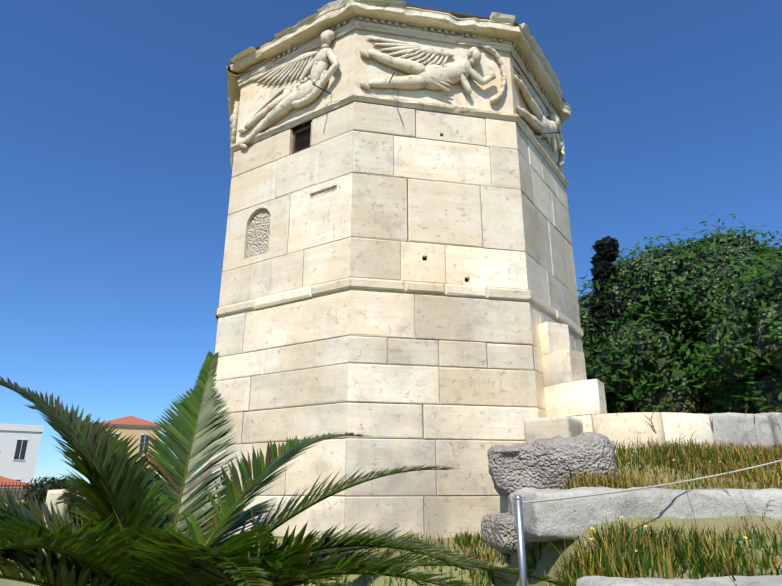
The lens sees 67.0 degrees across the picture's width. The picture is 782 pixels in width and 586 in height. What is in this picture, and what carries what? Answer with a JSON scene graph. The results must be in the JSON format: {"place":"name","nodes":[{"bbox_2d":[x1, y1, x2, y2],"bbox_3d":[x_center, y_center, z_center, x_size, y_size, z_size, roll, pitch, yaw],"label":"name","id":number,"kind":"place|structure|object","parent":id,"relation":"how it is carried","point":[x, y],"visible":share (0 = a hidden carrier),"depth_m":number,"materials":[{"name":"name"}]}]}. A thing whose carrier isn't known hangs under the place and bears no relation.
{"place":"outdoors","nodes":[
{"label":"outdoors","id":0,"kind":"place"},
{"bbox_2d":[0,391,781,585],"bbox_3d":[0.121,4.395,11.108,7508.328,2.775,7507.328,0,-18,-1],"label":"ground","id":1,"kind":"structure","parent":0,"point":[545,563],"depth_m":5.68,"materials":[{"name":"green plant"}]},
{"bbox_2d":[0,451,30,504],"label":"tiled roof","id":2,"kind":"structure","parent":1,"relation":"on","point":[4,480],"depth_m":35.58,"materials":[{"name":"orange tile"}]},
{"bbox_2d":[0,482,31,503],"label":"fence","id":3,"kind":"object","parent":1,"relation":"on","point":[12,485],"visible":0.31,"depth_m":21.19,"materials":[{"name":"black metal"}]},
{"bbox_2d":[0,423,43,483],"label":"white building","id":4,"kind":"structure","parent":1,"relation":"on","point":[19,446],"depth_m":61.77,"materials":[{"name":"white paint"}]},
{"bbox_2d":[3,476,95,534],"bbox_3d":[-11.799,7.980,20.481,3.169,3.133,3.040,0,-18,-1],"label":"shrub","id":5,"kind":"object","parent":1,"relation":"on","point":[41,483],"depth_m":20.00,"materials":[{"name":"green plant"}]},
{"bbox_2d":[32,489,68,578],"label":"stone block","id":6,"kind":"structure","parent":1,"relation":"on","point":[53,496],"depth_m":10.06,"materials":[{"name":"beige stone"}]},
{"bbox_2d":[98,416,161,482],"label":"ochre house","id":7,"kind":"structure","parent":1,"relation":"on","point":[137,428],"depth_m":72.86,"materials":[{"name":"brown paint"}]},
{"bbox_2d":[0,351,568,585],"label":"palm","id":8,"kind":"object","parent":1,"relation":"on","point":[174,528],"visible":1,"depth_m":4.79,"materials":[{"name":"green plant"}]},
{"bbox_2d":[204,30,583,540],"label":"tower of the winds walls","id":9,"kind":"structure","parent":1,"relation":"on","point":[398,285],"depth_m":10.37,"materials":[{"name":"beige stone"}]},
{"bbox_2d":[230,29,564,168],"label":"relief sculptures","id":10,"kind":"object","parent":9,"relation":"attached to","point":[436,72],"visible":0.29,"depth_m":11.69},
{"bbox_2d":[226,0,571,187],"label":"tower cornice and mouldings","id":11,"kind":"structure","parent":9,"relation":"attached to","point":[501,32],"depth_m":11.94,"materials":[{"name":"beige stone"}]},
{"bbox_2d":[289,71,559,154],"bbox_3d":[0.761,-3.339,11.519,5.538,1.082,1.925,0,-18,-1],"label":"tower window and gnomons","id":12,"kind":"structure","parent":9,"relation":"attached to","point":[300,140],"depth_m":11.71,"materials":[{"name":"black metal"}]},
{"bbox_2d":[481,512,537,553],"bbox_3d":[1.536,2.655,6.558,0.939,0.402,0.753,4,-19,-11],"label":"boulder","id":13,"kind":"object","parent":1,"relation":"on","point":[498,534],"visible":0.4,"depth_m":6.24,"materials":[{"name":"grey stone"}]},
{"bbox_2d":[514,495,526,585],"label":"rope post","id":14,"kind":"object","parent":1,"relation":"on","point":[520,541],"visible":1,"depth_m":4.32,"materials":[{"name":"silver metal"}]},
{"bbox_2d":[522,460,781,503],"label":"rope","id":15,"kind":"object","parent":14,"relation":"attached to","point":[523,502],"visible":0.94,"depth_m":5.08,"materials":[{"name":"beige fabric"}]},
{"bbox_2d":[487,432,616,496],"bbox_3d":[1.875,2.126,7.047,1.425,0.854,1.118,-1,-18,4],"label":"conglomerate block","id":16,"kind":"object","parent":1,"relation":"on","point":[539,463],"depth_m":6.70,"materials":[{"name":"grey stone"}]},
{"bbox_2d":[524,416,582,443],"bbox_3d":[2.628,2.393,9.344,0.739,0.793,1.046,-12,-22,31],"label":"stone block","id":17,"kind":"object","parent":1,"relation":"on","point":[552,427],"visible":0.48,"depth_m":9.03,"materials":[{"name":"beige stone"}]},
{"bbox_2d":[585,236,639,413],"bbox_3d":[8.350,2.397,22.021,3.172,9.860,3.119,0,-18,-1],"label":"cypress","id":18,"kind":"object","parent":1,"relation":"on","point":[603,259],"depth_m":22.42,"materials":[{"name":"green plant"}]},
{"bbox_2d":[539,322,712,452],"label":"stone wall","id":19,"kind":"structure","parent":1,"relation":"on","point":[573,392],"depth_m":9.55,"materials":[{"name":"beige stone"}]},
{"bbox_2d":[512,486,781,541],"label":"step","id":20,"kind":"object","parent":1,"relation":"on","point":[554,520],"visible":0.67,"depth_m":5.32,"materials":[{"name":"grey stone"}]},
{"bbox_2d":[563,455,751,571],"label":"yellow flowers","id":21,"kind":"object","parent":1,"relation":"on","point":[602,568],"visible":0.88,"depth_m":4.83,"materials":[{"name":"yellow plant"}]},
{"bbox_2d":[576,575,781,585],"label":"step","id":22,"kind":"object","parent":1,"relation":"on","point":[769,580],"visible":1,"depth_m":3.48,"materials":[{"name":"grey stone"}]},
{"bbox_2d":[577,214,781,413],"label":"laurel tree","id":23,"kind":"object","parent":1,"relation":"on","point":[680,405],"depth_m":20.73,"materials":[{"name":"green plant"}]},
{"bbox_2d":[682,235,781,413],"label":"laurel tree","id":24,"kind":"object","parent":1,"relation":"on","point":[747,383],"depth_m":16.06,"materials":[{"name":"green plant"}]},
{"bbox_2d":[697,412,774,450],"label":"stone block","id":25,"kind":"structure","parent":1,"relation":"on","point":[727,427],"depth_m":9.57,"materials":[{"name":"grey stone"}]},
{"bbox_2d":[756,412,781,446],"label":"stone block","id":26,"kind":"structure","parent":1,"relation":"on","point":[775,420],"depth_m":9.80,"materials":[{"name":"grey stone"}]},
{"bbox_2d":[0,0,781,487],"label":"sky","id":27,"kind":"structure","parent":0,"point":[116,171],"materials":[{"name":"blue"}]},
{"bbox_2d":[500,492,514,515],"bbox_3d":[1.963,2.494,6.946,1.274,0.364,0.838,-1,-18,2],"label":"marble block","id":28,"kind":"object","parent":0,"point":[506,504],"visible":0.08,"depth_m":6.85,"materials":[{"name":"grey stone"}]}
]}

